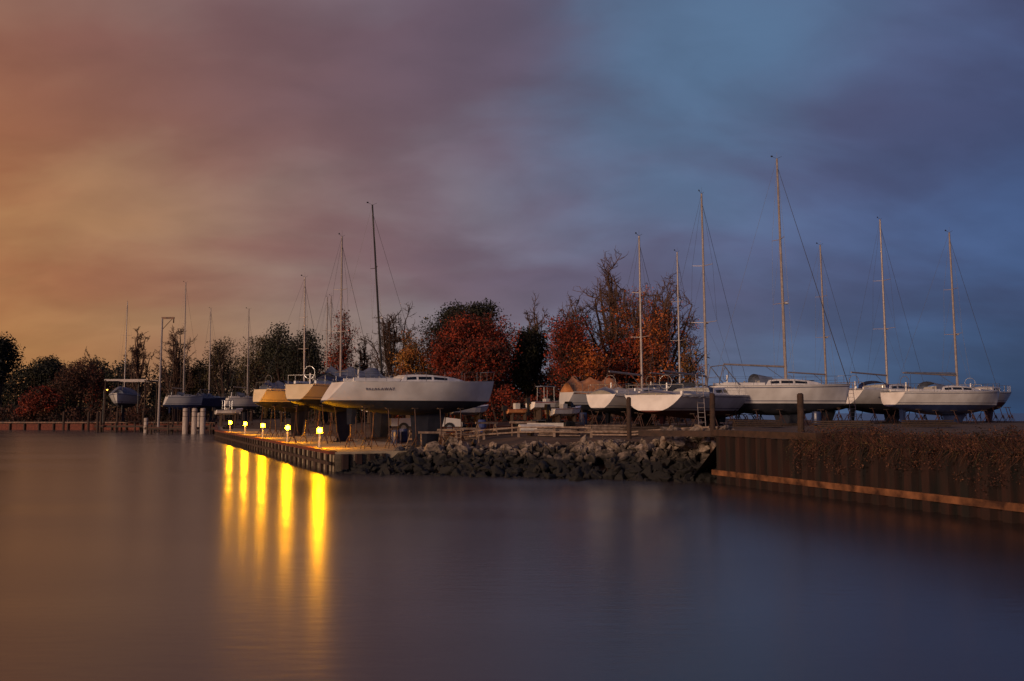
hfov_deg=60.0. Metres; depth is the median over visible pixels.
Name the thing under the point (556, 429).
lumber pile
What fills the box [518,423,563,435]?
upturned dinghy
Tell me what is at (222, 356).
oak tree
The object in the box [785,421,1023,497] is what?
seawall shrubs
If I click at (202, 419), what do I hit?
white piling
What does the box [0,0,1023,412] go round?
sky
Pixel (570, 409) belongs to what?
motorboat
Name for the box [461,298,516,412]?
evergreen oak tree
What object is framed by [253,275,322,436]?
sailboat
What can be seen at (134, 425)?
timber dock
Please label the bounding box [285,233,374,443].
sailboat
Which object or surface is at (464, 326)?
red autumn tree
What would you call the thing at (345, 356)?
red autumn tree
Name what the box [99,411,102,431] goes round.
dock piling
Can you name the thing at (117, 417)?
dock piling
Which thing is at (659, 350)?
autumn tree
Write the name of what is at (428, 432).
sawhorse
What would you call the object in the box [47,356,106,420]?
autumn tree
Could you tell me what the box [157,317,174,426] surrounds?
mast crane
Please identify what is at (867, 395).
sailboat
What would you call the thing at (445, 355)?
red autumn tree
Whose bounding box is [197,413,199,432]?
white piling
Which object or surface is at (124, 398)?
sailboat
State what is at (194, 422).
white piling
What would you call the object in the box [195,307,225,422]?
sailboat
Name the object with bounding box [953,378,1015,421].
sailboat
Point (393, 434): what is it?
storage barrel
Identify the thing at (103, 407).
dock lamp
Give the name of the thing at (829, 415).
sailboat
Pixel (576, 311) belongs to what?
bare tree
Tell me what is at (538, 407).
motorboat
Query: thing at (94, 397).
bare tree
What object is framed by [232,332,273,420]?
oak tree
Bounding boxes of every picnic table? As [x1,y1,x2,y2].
[465,423,492,433]
[489,421,517,429]
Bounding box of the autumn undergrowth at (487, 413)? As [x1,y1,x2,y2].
[395,378,672,426]
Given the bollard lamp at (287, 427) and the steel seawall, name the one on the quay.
the bollard lamp at (287, 427)
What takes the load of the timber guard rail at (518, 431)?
on the ground at (502, 439)
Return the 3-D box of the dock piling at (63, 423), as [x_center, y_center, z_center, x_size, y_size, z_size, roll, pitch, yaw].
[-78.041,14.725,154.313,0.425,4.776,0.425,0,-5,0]
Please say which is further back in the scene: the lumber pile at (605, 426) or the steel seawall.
the lumber pile at (605, 426)
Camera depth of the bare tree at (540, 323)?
104.34 m
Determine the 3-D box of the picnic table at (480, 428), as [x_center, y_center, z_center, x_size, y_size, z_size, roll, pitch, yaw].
[-2.086,5.771,57.722,1.800,0.797,1.780,1,-5,-17]
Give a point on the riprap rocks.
(667, 459)
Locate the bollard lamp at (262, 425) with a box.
[261,422,264,437]
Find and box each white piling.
[143,418,147,432]
[182,408,187,433]
[191,408,197,433]
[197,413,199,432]
[200,408,205,433]
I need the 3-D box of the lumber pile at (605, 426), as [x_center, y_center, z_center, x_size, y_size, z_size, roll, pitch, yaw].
[5.770,5.344,53.740,2.743,0.470,0.797,1,-5,-11]
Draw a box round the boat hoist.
[103,379,158,424]
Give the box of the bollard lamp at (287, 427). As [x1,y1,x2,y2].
[285,424,289,441]
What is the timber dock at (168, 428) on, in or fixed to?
in the water
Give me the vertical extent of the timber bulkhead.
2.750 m
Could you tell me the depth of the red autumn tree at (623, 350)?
89.52 m
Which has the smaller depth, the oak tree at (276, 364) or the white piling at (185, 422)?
the white piling at (185, 422)
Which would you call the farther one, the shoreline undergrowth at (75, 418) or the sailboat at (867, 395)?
the shoreline undergrowth at (75, 418)
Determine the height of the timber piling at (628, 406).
5.341 m
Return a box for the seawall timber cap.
[638,430,826,439]
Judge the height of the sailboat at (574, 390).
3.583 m
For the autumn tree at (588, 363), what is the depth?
84.75 m
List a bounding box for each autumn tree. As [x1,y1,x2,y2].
[13,385,65,420]
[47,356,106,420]
[322,309,361,370]
[387,329,436,375]
[415,306,523,420]
[426,333,466,379]
[451,334,509,420]
[541,309,598,397]
[563,339,627,420]
[577,331,668,387]
[597,283,689,379]
[629,310,675,418]
[675,333,704,421]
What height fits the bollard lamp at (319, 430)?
1.230 m
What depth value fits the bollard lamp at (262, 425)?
69.89 m
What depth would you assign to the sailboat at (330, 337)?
115.61 m
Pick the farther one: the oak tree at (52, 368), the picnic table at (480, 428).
the oak tree at (52, 368)
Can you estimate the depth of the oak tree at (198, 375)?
167.20 m
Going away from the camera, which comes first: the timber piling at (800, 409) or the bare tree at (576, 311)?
the timber piling at (800, 409)
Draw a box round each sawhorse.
[418,431,445,445]
[437,429,463,443]
[453,428,479,442]
[475,422,498,436]
[509,421,535,436]
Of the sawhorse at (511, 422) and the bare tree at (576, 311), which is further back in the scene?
the bare tree at (576, 311)
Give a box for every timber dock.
[94,423,215,431]
[144,424,214,433]
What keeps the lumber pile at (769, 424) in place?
on the ground at (502, 439)
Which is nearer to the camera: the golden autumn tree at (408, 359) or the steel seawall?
the steel seawall
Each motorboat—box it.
[212,400,242,428]
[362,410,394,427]
[446,404,489,427]
[501,403,530,425]
[525,386,567,422]
[544,401,582,426]
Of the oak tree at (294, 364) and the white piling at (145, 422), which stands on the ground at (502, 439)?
the oak tree at (294, 364)
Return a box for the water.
[0,413,1023,680]
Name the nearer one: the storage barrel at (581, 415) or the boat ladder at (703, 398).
the boat ladder at (703, 398)
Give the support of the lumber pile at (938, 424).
on the ground at (502, 439)
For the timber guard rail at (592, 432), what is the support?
on the ground at (502, 439)
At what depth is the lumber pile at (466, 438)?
54.38 m
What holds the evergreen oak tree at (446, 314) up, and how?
on the ground at (502, 439)
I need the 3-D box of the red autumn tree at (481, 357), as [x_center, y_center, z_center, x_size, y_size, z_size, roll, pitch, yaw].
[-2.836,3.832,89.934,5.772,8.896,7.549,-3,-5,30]
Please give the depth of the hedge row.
105.12 m
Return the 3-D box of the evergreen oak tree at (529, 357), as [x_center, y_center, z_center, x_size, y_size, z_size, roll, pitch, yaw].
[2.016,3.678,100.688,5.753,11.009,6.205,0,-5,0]
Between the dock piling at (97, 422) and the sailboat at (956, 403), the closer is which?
the sailboat at (956, 403)
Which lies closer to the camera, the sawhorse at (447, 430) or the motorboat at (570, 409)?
the sawhorse at (447, 430)
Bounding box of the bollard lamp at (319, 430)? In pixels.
[317,426,322,447]
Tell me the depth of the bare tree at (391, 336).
103.48 m
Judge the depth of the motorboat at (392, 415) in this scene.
80.73 m
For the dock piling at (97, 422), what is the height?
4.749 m
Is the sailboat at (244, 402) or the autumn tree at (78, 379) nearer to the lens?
the sailboat at (244, 402)
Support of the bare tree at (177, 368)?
on the ground at (502, 439)
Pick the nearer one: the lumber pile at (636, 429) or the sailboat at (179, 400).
the lumber pile at (636, 429)
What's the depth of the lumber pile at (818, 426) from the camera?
45.47 m
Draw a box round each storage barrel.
[391,430,399,443]
[399,429,407,442]
[478,420,485,431]
[579,412,586,424]
[812,412,820,424]
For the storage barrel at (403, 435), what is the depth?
58.43 m
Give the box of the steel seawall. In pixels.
[712,436,1023,523]
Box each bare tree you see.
[82,346,115,420]
[121,326,155,419]
[152,326,197,421]
[354,340,373,421]
[358,302,427,375]
[516,293,556,414]
[545,288,603,419]
[573,246,671,415]
[635,272,708,417]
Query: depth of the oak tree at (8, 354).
180.92 m
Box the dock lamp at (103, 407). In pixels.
[102,389,107,422]
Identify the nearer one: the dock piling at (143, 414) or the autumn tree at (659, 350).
the autumn tree at (659, 350)
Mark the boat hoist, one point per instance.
(128, 380)
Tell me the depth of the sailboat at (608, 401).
55.88 m
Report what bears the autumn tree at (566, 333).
on the ground at (502, 439)
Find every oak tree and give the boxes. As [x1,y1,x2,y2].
[0,331,25,420]
[23,355,65,418]
[179,358,212,420]
[200,336,245,421]
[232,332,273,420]
[253,322,301,421]
[281,325,329,421]
[417,298,471,371]
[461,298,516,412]
[505,325,550,419]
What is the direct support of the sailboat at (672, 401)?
on the ground at (502, 439)
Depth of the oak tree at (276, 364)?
134.85 m
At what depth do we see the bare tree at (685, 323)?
100.70 m
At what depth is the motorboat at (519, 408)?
67.89 m
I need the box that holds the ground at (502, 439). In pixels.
[0,414,1023,476]
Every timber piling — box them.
[626,397,630,438]
[709,393,715,452]
[797,393,804,431]
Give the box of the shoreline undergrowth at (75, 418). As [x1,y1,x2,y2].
[0,401,217,421]
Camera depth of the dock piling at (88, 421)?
149.27 m
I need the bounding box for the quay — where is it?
[218,427,424,471]
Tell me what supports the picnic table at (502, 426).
on the ground at (502, 439)
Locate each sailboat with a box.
[107,300,140,421]
[163,281,202,424]
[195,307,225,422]
[225,307,257,426]
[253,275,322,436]
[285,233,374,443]
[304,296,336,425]
[310,294,336,422]
[320,361,494,448]
[324,202,425,439]
[559,376,629,423]
[586,232,677,426]
[625,190,756,426]
[635,249,704,422]
[704,156,850,425]
[787,243,861,422]
[832,217,927,423]
[880,230,999,423]
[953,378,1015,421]
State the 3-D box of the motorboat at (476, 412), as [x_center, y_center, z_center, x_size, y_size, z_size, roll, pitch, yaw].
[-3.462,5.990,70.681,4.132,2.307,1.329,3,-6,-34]
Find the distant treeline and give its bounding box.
[1,355,290,420]
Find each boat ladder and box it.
[695,374,705,425]
[848,383,856,422]
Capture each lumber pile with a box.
[444,434,482,439]
[485,430,526,433]
[534,428,581,435]
[585,425,626,430]
[618,427,659,433]
[729,420,782,426]
[810,421,873,427]
[901,420,956,426]
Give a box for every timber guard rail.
[449,426,591,439]
[590,426,709,437]
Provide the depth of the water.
16.32 m
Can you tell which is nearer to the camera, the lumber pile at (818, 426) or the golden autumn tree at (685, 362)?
the lumber pile at (818, 426)
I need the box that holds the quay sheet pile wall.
[214,424,385,471]
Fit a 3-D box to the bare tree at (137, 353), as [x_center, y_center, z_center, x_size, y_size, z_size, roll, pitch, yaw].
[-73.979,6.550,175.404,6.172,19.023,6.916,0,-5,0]
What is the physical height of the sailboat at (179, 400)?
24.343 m
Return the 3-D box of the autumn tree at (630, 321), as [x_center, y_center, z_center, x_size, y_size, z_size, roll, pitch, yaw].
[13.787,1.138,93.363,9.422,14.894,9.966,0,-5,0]
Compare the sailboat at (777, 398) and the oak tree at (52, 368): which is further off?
the oak tree at (52, 368)
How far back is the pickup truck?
64.59 m
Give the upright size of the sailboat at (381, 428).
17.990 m
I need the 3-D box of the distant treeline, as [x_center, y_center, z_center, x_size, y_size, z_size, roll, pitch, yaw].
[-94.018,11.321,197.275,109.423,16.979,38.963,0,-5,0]
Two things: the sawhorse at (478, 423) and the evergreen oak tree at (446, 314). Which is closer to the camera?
the sawhorse at (478, 423)
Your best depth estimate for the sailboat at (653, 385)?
75.38 m
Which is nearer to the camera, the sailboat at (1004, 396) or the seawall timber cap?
the seawall timber cap
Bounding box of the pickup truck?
[390,417,460,431]
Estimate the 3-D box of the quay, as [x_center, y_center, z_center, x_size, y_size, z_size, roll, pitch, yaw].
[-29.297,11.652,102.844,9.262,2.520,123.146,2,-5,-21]
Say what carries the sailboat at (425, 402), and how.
on the quay
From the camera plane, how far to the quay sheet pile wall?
54.80 m
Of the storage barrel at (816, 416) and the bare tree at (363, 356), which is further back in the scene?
the bare tree at (363, 356)
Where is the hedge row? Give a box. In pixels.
[299,362,677,423]
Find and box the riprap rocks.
[335,424,750,482]
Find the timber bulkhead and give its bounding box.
[0,420,216,429]
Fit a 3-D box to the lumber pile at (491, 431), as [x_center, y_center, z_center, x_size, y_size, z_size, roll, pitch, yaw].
[-0.384,5.840,56.707,3.174,0.270,0.812,1,-5,-17]
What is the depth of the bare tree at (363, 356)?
114.81 m
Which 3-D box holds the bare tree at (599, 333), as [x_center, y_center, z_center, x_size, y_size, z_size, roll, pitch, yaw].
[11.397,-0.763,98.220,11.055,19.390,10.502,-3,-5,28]
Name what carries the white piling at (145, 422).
in the water
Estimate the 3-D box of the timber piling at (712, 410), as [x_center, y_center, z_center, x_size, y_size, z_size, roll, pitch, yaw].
[9.126,5.090,40.219,0.255,5.403,0.255,0,-5,0]
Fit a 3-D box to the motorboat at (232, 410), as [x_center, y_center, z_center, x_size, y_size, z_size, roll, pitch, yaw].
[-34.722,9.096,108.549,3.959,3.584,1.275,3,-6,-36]
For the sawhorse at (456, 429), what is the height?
0.920 m
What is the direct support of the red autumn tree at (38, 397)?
on the ground at (502, 439)
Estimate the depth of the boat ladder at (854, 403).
64.14 m
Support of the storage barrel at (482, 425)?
on the ground at (502, 439)
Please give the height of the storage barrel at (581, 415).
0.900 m
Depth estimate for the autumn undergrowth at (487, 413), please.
85.53 m
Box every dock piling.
[62,411,64,429]
[87,411,89,430]
[96,411,98,431]
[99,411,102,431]
[116,411,118,430]
[142,411,144,430]

